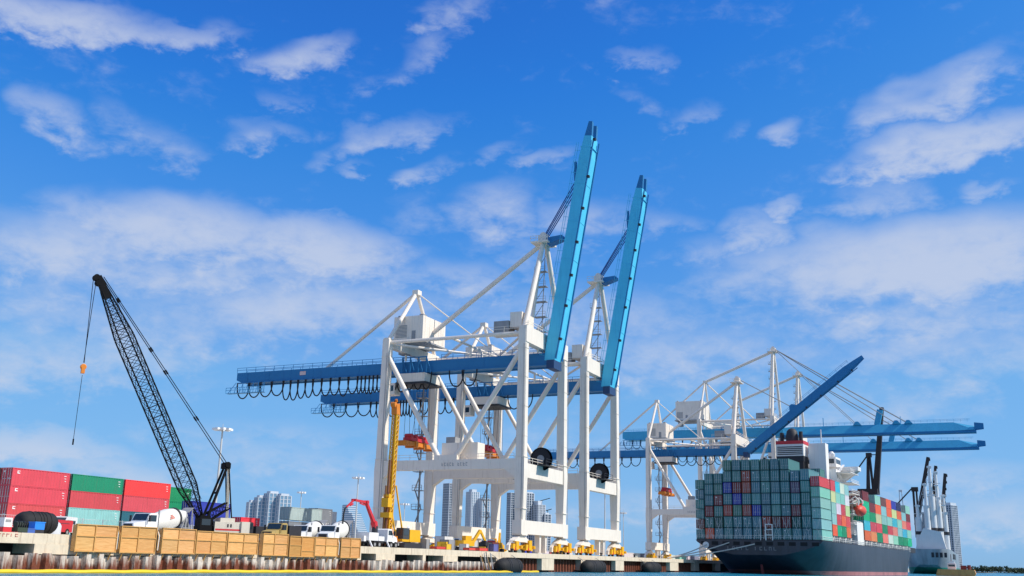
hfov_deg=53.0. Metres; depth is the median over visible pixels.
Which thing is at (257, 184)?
sky
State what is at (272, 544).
formwork box
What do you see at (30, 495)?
shipping container
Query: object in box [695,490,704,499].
shipping container
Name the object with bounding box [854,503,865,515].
lifeboat
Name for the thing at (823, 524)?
shipping container
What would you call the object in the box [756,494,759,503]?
door
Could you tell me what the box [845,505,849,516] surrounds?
shipping container
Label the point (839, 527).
shipping container
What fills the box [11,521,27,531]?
generator
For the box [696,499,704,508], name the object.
shipping container
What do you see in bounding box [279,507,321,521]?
shipping container
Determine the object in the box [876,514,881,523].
shipping container
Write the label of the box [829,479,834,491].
shipping container
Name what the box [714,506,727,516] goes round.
shipping container
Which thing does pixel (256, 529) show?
lorry
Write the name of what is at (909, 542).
shipping container
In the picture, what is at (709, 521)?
shipping container
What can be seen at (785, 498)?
shipping container
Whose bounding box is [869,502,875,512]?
shipping container
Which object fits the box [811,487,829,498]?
shipping container
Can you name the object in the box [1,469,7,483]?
door
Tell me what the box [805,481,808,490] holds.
door
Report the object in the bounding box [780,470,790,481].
shipping container
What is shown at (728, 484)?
door
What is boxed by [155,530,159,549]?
hose bundle
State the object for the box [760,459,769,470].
shipping container
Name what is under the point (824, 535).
shipping container
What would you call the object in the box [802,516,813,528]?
shipping container
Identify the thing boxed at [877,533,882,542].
shipping container
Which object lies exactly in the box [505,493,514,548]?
tower block
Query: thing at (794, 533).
door
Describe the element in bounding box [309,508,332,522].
shipping container
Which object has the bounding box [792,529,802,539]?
shipping container
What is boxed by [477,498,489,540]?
tower block
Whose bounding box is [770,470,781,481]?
shipping container
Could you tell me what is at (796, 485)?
door
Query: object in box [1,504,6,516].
door
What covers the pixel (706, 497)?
door
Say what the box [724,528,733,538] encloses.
shipping container
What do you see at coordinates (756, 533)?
shipping container
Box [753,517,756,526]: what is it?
door
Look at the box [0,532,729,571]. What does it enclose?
quay wall
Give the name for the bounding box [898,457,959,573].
cargo ship
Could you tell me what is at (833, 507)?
shipping container
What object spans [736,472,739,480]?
door
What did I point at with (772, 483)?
door
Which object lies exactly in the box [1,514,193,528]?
fence
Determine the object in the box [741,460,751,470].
shipping container
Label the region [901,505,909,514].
shipping container
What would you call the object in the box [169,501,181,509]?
shipping container
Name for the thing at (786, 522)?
shipping container
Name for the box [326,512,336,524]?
shipping container
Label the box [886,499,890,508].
shipping container
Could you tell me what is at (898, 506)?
shipping container
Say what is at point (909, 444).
gantry crane
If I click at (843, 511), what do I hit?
shipping container
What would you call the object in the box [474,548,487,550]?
equipment crate
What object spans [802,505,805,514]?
door
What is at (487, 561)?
broken boards
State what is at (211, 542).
formwork box
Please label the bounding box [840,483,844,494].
shipping container
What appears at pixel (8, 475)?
door
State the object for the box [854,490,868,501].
shipping container
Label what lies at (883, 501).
shipping container
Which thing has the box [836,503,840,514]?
shipping container
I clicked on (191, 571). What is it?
floating boom
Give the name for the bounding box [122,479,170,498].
shipping container
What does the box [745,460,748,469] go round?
door
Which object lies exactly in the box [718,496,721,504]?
door
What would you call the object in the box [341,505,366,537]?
tower block
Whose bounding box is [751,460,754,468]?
door
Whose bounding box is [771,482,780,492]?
shipping container
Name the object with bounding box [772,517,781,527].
shipping container
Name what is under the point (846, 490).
shipping container
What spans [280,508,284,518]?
door
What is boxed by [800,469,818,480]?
shipping container
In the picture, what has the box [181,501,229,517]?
shipping container
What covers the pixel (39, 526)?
storage bin
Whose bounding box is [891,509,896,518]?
shipping container
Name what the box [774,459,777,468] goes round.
door
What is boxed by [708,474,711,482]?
door
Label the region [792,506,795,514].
door
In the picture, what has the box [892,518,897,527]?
shipping container
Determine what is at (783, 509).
door
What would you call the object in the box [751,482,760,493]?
shipping container
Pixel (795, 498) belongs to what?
shipping container
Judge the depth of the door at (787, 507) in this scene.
272.70 m
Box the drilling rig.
[380,399,421,548]
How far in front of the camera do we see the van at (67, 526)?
102.66 m
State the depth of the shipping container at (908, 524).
389.59 m
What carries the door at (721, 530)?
in the shipping container at (721, 532)
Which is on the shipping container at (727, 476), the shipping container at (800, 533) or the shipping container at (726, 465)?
the shipping container at (726, 465)
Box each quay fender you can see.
[491,554,523,572]
[578,557,606,572]
[641,560,661,571]
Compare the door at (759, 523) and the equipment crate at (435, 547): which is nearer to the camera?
the equipment crate at (435, 547)
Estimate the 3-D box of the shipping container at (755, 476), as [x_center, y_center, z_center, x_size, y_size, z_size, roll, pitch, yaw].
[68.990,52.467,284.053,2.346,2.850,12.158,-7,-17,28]
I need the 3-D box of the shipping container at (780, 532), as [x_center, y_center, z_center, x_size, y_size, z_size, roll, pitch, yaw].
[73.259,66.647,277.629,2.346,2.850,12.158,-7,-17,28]
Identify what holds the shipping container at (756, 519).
on the shipping container at (756, 533)
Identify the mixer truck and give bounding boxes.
[122,507,193,530]
[294,520,327,536]
[316,520,353,537]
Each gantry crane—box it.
[226,121,599,554]
[311,175,648,556]
[549,355,863,558]
[619,346,983,560]
[668,371,985,462]
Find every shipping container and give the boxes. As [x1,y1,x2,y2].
[0,467,69,489]
[0,485,67,506]
[0,503,65,520]
[65,507,119,525]
[66,490,121,510]
[68,474,123,494]
[118,511,144,525]
[120,495,169,512]
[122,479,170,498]
[169,487,191,501]
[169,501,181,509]
[179,515,218,528]
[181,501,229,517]
[232,517,259,525]
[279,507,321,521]
[279,521,308,525]
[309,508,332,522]
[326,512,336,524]
[619,553,633,556]
[691,556,698,559]
[695,480,703,489]
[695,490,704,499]
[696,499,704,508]
[696,509,704,518]
[696,519,705,528]
[696,529,705,538]
[704,474,713,484]
[704,484,713,494]
[705,495,713,505]
[705,506,714,516]
[705,517,714,527]
[705,528,714,538]
[713,473,725,483]
[714,484,724,494]
[714,495,723,505]
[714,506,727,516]
[714,517,725,527]
[715,528,723,538]
[722,460,731,470]
[723,471,731,482]
[723,482,734,493]
[723,494,733,504]
[723,505,737,516]
[724,517,734,527]
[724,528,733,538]
[732,460,741,470]
[732,471,741,482]
[732,482,744,493]
[733,494,742,504]
[733,505,746,516]
[733,517,743,527]
[734,528,742,538]
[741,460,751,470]
[741,471,751,481]
[742,482,754,493]
[742,494,752,504]
[742,505,756,516]
[743,517,752,527]
[743,528,752,538]
[750,459,762,470]
[751,471,761,481]
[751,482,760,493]
[752,493,762,504]
[752,505,765,516]
[752,517,762,527]
[753,528,762,538]
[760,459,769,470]
[760,470,771,481]
[761,482,770,492]
[761,493,772,504]
[762,505,775,516]
[762,517,771,527]
[763,528,771,538]
[770,459,779,469]
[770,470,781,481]
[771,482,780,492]
[771,493,782,504]
[772,505,785,516]
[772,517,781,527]
[773,528,782,538]
[779,458,799,470]
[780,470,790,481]
[780,482,790,492]
[781,493,791,504]
[781,505,794,516]
[782,517,797,528]
[782,528,792,539]
[790,470,801,481]
[790,482,802,493]
[791,493,800,504]
[791,505,801,516]
[792,517,801,528]
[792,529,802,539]
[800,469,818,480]
[800,481,811,492]
[801,492,810,503]
[801,504,811,515]
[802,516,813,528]
[802,528,815,539]
[810,476,829,488]
[811,468,824,477]
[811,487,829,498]
[811,497,830,509]
[812,508,831,519]
[812,519,831,530]
[813,530,832,540]
[828,490,835,502]
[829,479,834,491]
[830,513,836,524]
[831,502,836,513]
[832,524,837,535]
[833,525,842,536]
[835,481,839,492]
[835,492,840,503]
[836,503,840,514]
[837,514,841,525]
[839,527,850,537]
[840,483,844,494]
[840,493,844,504]
[841,504,845,515]
[841,515,845,526]
[842,526,846,536]
[844,484,848,495]
[845,495,849,505]
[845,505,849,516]
[846,516,850,526]
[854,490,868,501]
[855,511,869,520]
[856,500,869,511]
[856,520,870,530]
[863,530,870,540]
[868,495,880,505]
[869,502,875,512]
[870,512,875,522]
[870,522,876,531]
[871,531,876,541]
[875,504,880,514]
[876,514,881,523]
[876,523,881,532]
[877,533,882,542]
[880,497,885,506]
[881,506,886,515]
[881,515,886,524]
[882,524,887,533]
[883,534,888,542]
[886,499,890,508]
[886,508,891,517]
[887,517,892,525]
[887,525,892,534]
[887,535,893,543]
[891,501,895,509]
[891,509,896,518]
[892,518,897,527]
[893,527,897,535]
[893,535,898,544]
[896,502,900,511]
[896,511,901,519]
[897,519,901,528]
[898,528,902,536]
[898,536,902,545]
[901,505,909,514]
[901,512,905,520]
[902,521,906,529]
[902,529,906,537]
[903,537,907,545]
[906,514,909,521]
[906,522,910,530]
[907,530,911,538]
[907,538,911,546]
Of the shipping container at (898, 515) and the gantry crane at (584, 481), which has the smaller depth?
the gantry crane at (584, 481)
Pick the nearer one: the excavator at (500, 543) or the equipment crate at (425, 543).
the equipment crate at (425, 543)
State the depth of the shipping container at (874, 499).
336.28 m
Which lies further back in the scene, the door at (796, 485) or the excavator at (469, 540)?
the door at (796, 485)
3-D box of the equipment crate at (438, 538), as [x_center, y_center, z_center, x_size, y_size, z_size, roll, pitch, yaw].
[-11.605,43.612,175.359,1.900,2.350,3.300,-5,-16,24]
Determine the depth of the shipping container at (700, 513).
283.98 m
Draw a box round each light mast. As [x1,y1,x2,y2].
[212,427,232,502]
[352,474,364,537]
[400,503,408,542]
[604,494,605,555]
[620,512,626,546]
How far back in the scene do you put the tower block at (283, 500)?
1461.27 m
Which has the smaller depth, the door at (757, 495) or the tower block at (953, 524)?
the door at (757, 495)
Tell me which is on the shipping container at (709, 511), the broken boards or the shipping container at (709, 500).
the shipping container at (709, 500)
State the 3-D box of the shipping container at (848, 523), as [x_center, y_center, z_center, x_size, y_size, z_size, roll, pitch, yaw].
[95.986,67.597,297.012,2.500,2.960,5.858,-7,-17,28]
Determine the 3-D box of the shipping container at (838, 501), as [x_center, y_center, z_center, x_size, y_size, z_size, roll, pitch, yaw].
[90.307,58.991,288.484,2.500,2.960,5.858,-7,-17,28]
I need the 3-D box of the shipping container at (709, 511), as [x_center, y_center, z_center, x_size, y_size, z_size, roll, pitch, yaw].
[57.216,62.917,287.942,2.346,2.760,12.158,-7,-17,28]
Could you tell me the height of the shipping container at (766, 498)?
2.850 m
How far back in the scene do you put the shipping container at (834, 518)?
281.19 m
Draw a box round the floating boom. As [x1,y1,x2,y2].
[0,569,538,572]
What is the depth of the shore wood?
1927.65 m
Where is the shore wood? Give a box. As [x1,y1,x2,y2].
[967,565,1023,572]
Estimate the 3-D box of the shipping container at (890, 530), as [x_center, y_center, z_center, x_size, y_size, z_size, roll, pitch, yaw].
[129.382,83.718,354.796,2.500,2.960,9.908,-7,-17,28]
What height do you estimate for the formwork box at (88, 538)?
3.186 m
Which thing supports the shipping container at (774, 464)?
on the shipping container at (774, 475)
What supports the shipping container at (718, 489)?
on the shipping container at (718, 500)
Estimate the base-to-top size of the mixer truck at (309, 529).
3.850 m
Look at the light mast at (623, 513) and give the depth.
482.15 m
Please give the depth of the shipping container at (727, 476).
282.79 m
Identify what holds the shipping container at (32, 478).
on the shipping container at (30, 495)
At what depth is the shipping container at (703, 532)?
282.55 m
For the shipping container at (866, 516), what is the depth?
319.55 m
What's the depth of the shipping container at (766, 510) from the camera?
275.48 m
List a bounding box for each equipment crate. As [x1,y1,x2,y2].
[419,539,429,548]
[430,546,445,549]
[434,536,453,545]
[437,541,447,549]
[440,540,454,549]
[441,544,451,549]
[459,544,468,550]
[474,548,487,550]
[479,542,491,551]
[489,544,498,551]
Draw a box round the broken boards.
[480,552,492,568]
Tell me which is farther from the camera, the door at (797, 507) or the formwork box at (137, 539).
the door at (797, 507)
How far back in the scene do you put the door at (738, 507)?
279.03 m
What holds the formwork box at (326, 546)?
attached to the quay wall
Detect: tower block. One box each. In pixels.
[245,500,254,517]
[254,495,264,526]
[263,491,278,526]
[275,493,291,522]
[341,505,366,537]
[441,483,451,535]
[465,489,479,526]
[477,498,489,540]
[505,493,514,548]
[520,492,534,544]
[532,501,545,545]
[543,512,550,550]
[945,503,962,569]
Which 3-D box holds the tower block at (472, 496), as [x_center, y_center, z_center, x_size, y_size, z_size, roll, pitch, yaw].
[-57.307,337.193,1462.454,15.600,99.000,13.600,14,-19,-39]
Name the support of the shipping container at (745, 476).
on the shipping container at (746, 487)
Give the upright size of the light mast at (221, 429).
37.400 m
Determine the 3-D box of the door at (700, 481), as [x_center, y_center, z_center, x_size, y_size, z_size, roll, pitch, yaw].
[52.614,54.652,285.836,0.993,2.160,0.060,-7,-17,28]
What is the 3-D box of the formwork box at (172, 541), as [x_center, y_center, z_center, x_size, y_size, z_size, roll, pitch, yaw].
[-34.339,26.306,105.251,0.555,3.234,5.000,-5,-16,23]
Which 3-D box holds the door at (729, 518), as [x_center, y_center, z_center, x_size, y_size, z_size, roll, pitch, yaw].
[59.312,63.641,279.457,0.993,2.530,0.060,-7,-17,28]
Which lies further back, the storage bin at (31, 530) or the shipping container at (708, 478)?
the shipping container at (708, 478)
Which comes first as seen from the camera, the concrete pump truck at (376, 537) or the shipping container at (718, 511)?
the concrete pump truck at (376, 537)
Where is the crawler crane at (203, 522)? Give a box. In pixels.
[72,274,249,532]
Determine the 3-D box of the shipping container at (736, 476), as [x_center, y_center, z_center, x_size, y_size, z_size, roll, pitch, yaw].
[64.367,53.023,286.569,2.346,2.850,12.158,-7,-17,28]
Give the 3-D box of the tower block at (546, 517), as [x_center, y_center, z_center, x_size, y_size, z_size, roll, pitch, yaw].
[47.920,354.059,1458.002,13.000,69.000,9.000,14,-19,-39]
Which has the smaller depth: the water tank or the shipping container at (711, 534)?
the water tank
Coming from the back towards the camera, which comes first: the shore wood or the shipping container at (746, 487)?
the shore wood
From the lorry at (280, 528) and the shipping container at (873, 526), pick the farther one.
the shipping container at (873, 526)
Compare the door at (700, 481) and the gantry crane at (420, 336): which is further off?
the door at (700, 481)
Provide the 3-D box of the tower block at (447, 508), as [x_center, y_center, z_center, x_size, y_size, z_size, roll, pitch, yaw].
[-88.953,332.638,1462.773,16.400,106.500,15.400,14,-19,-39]
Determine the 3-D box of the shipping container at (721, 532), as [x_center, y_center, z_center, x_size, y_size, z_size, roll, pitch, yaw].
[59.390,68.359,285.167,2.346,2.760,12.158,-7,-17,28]
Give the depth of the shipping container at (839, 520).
286.43 m
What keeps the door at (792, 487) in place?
in the shipping container at (795, 487)
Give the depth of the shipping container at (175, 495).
197.92 m
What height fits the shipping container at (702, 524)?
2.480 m
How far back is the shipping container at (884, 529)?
345.61 m
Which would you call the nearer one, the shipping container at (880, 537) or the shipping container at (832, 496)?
the shipping container at (832, 496)
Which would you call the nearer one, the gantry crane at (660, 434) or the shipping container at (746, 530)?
the shipping container at (746, 530)
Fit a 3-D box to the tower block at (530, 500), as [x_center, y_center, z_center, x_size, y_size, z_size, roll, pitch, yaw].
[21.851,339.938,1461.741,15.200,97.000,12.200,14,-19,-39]
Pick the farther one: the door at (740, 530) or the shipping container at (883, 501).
the shipping container at (883, 501)
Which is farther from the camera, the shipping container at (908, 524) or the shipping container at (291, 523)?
the shipping container at (908, 524)
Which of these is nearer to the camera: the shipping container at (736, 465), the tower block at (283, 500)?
the shipping container at (736, 465)
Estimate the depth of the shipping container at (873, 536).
327.87 m
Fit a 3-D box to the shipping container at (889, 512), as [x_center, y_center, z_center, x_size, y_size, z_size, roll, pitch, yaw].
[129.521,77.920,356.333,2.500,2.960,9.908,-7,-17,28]
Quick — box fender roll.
[13,511,57,533]
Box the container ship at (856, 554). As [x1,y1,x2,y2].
[667,407,915,575]
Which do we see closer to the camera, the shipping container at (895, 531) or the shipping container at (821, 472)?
the shipping container at (821, 472)
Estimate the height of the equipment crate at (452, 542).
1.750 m
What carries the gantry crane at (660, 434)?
on the terminal ground
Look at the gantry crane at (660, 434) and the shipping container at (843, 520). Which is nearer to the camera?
the shipping container at (843, 520)
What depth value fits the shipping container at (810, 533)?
268.83 m
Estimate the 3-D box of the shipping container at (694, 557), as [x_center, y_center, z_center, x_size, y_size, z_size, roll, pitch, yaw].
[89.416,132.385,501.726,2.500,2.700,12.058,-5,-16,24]
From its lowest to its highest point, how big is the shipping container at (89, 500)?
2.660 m
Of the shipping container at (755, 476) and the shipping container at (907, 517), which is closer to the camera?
the shipping container at (755, 476)
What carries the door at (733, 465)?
in the shipping container at (736, 465)
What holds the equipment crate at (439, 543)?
on the terminal ground
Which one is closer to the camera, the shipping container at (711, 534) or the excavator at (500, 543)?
the excavator at (500, 543)
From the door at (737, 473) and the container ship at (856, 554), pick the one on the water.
the container ship at (856, 554)
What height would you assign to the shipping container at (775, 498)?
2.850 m
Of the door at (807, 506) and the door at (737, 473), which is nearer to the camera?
the door at (807, 506)
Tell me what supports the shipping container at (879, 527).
on the shipping container at (880, 537)
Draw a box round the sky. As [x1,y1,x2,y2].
[0,0,1023,571]
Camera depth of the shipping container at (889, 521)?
354.83 m
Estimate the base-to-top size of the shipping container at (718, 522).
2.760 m
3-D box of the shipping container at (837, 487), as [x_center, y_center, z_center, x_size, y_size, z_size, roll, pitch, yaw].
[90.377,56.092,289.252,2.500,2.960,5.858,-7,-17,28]
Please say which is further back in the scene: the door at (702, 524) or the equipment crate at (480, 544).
the door at (702, 524)
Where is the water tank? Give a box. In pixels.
[51,522,61,533]
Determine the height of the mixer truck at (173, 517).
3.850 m
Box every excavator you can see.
[455,529,488,550]
[491,533,503,551]
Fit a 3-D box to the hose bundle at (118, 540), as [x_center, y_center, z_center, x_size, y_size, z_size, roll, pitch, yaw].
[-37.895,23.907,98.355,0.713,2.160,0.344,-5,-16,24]
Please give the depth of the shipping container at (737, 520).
278.43 m
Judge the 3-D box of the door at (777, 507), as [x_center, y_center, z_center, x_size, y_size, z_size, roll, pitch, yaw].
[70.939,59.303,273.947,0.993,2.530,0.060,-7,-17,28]
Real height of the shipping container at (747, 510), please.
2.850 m
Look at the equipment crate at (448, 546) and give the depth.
163.71 m
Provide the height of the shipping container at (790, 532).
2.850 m
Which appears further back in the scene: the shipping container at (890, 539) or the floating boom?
the shipping container at (890, 539)
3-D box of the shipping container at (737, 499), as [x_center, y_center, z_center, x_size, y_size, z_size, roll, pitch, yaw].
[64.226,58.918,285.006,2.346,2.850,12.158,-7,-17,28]
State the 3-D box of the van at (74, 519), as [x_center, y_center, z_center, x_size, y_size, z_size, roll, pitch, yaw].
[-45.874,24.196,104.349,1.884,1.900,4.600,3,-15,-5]
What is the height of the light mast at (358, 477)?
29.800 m
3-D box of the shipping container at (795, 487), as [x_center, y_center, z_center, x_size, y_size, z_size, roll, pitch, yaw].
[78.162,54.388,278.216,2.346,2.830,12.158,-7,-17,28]
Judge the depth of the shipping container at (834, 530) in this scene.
280.22 m
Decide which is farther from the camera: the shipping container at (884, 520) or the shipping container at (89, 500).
the shipping container at (884, 520)
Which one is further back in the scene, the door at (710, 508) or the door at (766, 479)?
the door at (710, 508)
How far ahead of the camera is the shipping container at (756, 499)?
277.50 m
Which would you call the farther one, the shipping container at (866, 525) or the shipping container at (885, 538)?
the shipping container at (885, 538)
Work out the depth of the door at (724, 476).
283.01 m
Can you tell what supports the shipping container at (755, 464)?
on the shipping container at (755, 476)
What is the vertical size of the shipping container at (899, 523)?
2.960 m
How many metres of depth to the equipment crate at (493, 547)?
180.07 m
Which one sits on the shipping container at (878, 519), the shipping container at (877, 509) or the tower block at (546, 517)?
the shipping container at (877, 509)
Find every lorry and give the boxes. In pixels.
[249,522,266,537]
[259,523,301,540]
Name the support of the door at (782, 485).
in the shipping container at (785, 487)
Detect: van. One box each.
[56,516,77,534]
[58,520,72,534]
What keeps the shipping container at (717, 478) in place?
on the shipping container at (718, 489)
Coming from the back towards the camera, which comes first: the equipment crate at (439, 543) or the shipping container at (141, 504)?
the shipping container at (141, 504)
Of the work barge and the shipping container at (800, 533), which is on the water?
the work barge
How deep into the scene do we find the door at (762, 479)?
278.01 m
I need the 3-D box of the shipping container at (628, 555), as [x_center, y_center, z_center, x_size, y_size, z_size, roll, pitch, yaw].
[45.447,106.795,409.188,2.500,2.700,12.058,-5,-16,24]
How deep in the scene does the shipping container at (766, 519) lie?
274.68 m
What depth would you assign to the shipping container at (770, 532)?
273.76 m
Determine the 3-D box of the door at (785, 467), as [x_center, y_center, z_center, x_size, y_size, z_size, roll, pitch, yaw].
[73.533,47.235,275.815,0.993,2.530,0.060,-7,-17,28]
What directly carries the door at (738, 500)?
in the shipping container at (737, 499)
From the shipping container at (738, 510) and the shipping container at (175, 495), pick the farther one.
the shipping container at (738, 510)
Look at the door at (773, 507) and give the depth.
274.43 m
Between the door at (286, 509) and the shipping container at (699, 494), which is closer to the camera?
the door at (286, 509)
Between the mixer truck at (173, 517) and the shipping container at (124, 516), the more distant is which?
the shipping container at (124, 516)
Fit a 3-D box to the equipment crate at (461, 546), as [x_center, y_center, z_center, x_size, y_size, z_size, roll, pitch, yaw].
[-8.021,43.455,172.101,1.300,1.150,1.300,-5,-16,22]
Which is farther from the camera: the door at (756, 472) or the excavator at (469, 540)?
the door at (756, 472)
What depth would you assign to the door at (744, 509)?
278.18 m
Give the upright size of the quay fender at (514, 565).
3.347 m
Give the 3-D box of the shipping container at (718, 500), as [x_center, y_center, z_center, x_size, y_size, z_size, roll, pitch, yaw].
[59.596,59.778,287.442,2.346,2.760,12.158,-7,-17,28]
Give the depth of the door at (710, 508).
282.66 m
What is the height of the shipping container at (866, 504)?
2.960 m
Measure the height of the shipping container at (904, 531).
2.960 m
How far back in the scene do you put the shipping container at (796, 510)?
271.70 m
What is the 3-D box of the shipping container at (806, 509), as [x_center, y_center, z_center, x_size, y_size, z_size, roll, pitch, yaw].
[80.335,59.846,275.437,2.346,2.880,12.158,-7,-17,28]
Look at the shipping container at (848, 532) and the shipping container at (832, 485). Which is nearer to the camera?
the shipping container at (832, 485)
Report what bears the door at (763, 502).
in the shipping container at (766, 498)
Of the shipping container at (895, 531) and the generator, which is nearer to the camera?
the generator
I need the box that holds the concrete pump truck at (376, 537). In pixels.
[342,499,398,547]
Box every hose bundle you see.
[116,530,120,548]
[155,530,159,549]
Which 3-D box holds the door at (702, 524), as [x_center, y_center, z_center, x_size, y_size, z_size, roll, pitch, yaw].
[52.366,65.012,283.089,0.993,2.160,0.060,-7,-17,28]
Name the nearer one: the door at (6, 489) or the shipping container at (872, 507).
the door at (6, 489)
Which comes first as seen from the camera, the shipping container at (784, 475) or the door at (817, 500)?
the door at (817, 500)
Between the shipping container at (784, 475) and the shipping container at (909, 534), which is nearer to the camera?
the shipping container at (784, 475)
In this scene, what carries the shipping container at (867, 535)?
on the container ship at (856, 554)
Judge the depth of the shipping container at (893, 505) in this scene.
365.00 m
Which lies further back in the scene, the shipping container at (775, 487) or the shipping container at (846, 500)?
the shipping container at (846, 500)
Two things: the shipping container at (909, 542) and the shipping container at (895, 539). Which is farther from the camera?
the shipping container at (909, 542)
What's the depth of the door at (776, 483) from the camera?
275.51 m
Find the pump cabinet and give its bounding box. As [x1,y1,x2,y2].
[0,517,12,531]
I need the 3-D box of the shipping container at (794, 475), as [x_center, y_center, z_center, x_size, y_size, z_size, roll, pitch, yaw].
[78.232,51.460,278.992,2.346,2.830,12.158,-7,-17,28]
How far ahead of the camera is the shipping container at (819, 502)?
270.32 m
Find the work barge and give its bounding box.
[936,554,975,575]
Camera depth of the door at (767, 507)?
275.24 m
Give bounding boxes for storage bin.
[22,528,35,532]
[28,522,45,532]
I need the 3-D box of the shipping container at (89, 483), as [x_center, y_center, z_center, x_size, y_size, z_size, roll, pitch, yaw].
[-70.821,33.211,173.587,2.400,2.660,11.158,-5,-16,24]
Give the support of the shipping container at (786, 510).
on the shipping container at (786, 522)
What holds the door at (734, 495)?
in the shipping container at (737, 499)
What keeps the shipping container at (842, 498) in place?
on the shipping container at (843, 511)
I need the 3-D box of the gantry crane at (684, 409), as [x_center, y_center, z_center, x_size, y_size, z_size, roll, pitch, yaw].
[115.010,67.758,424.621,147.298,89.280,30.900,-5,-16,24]
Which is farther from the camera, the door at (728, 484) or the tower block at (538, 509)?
the tower block at (538, 509)
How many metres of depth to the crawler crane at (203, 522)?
128.68 m
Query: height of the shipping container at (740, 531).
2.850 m
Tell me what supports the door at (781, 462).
in the shipping container at (787, 464)
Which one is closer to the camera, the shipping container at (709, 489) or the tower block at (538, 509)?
the shipping container at (709, 489)
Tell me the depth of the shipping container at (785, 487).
274.50 m
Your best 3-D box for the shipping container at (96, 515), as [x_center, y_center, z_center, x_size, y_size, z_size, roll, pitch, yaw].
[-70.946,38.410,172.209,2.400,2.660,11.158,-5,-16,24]
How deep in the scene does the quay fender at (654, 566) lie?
241.43 m
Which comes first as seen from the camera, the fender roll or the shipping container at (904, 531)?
the fender roll
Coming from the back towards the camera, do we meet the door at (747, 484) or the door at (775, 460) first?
the door at (747, 484)
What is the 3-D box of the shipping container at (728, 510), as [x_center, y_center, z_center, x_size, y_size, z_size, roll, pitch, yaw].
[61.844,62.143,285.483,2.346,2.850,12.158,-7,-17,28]
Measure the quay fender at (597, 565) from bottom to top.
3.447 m
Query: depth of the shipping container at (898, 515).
372.72 m
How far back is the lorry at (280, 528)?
140.78 m
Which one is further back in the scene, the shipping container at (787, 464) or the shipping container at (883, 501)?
the shipping container at (883, 501)
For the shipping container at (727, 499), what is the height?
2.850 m
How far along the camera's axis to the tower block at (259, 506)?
1460.07 m
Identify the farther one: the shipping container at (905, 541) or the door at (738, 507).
the shipping container at (905, 541)
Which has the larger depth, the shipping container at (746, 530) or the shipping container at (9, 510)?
the shipping container at (746, 530)
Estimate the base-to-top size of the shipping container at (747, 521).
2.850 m
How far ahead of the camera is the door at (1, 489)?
158.02 m
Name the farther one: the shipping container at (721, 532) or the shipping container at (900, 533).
the shipping container at (900, 533)
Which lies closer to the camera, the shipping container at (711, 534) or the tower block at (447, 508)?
the shipping container at (711, 534)
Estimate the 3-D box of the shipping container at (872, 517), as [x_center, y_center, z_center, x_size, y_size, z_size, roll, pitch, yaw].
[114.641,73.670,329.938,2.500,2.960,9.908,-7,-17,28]
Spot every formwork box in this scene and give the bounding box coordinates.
[70,524,118,559]
[116,526,157,560]
[157,528,196,558]
[195,531,227,560]
[226,532,258,559]
[258,533,288,561]
[288,536,314,562]
[314,537,338,561]
[337,537,360,563]
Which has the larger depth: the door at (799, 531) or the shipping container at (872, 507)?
the shipping container at (872, 507)
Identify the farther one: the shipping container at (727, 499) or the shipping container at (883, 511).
the shipping container at (883, 511)
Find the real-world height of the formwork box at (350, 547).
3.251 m
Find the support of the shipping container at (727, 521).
on the shipping container at (729, 536)
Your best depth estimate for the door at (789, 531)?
271.10 m
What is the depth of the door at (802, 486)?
272.23 m
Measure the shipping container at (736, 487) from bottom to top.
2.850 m
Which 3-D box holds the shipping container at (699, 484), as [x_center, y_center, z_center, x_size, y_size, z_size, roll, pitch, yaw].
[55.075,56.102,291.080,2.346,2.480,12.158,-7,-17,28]
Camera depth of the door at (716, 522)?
281.11 m
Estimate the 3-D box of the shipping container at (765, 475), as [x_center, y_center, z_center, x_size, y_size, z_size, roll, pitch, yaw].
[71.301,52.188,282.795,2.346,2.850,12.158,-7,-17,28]
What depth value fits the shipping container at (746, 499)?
278.76 m
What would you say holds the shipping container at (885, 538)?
on the container ship at (856, 554)
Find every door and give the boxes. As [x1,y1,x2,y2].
[0,486,4,501]
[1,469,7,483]
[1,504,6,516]
[3,486,9,501]
[6,469,11,483]
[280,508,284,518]
[284,508,288,518]
[699,480,702,487]
[700,520,703,527]
[705,496,708,504]
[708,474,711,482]
[709,507,712,515]
[714,485,717,493]
[715,518,718,526]
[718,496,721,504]
[719,529,722,537]
[723,472,726,480]
[724,506,727,514]
[727,483,730,491]
[728,517,731,526]
[732,460,735,469]
[733,494,736,503]
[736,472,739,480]
[737,494,740,503]
[737,506,740,514]
[738,529,741,537]
[743,506,746,514]
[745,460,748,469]
[746,483,749,491]
[747,517,750,526]
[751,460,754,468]
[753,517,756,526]
[755,471,758,480]
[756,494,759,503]
[757,517,760,526]
[761,471,764,480]
[762,494,765,503]
[765,471,768,480]
[766,506,769,514]
[771,482,774,491]
[772,506,775,514]
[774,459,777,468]
[775,482,778,491]
[776,506,779,514]
[780,459,783,468]
[781,482,784,491]
[782,505,785,514]
[784,459,787,468]
[785,482,788,491]
[786,505,789,514]
[787,529,790,538]
[791,482,794,491]
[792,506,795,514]
[793,529,796,538]
[795,482,798,491]
[796,506,799,514]
[797,529,800,538]
[801,481,804,490]
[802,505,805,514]
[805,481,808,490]
[806,505,809,514]
[816,498,819,506]
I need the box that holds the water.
[0,572,1023,575]
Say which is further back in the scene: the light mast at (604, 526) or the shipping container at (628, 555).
the light mast at (604, 526)
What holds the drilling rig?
on the terminal ground
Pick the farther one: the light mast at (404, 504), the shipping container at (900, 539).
the light mast at (404, 504)
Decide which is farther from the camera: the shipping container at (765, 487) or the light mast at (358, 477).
the light mast at (358, 477)
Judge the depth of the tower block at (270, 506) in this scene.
1459.21 m
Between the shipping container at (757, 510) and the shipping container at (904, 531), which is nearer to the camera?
the shipping container at (757, 510)

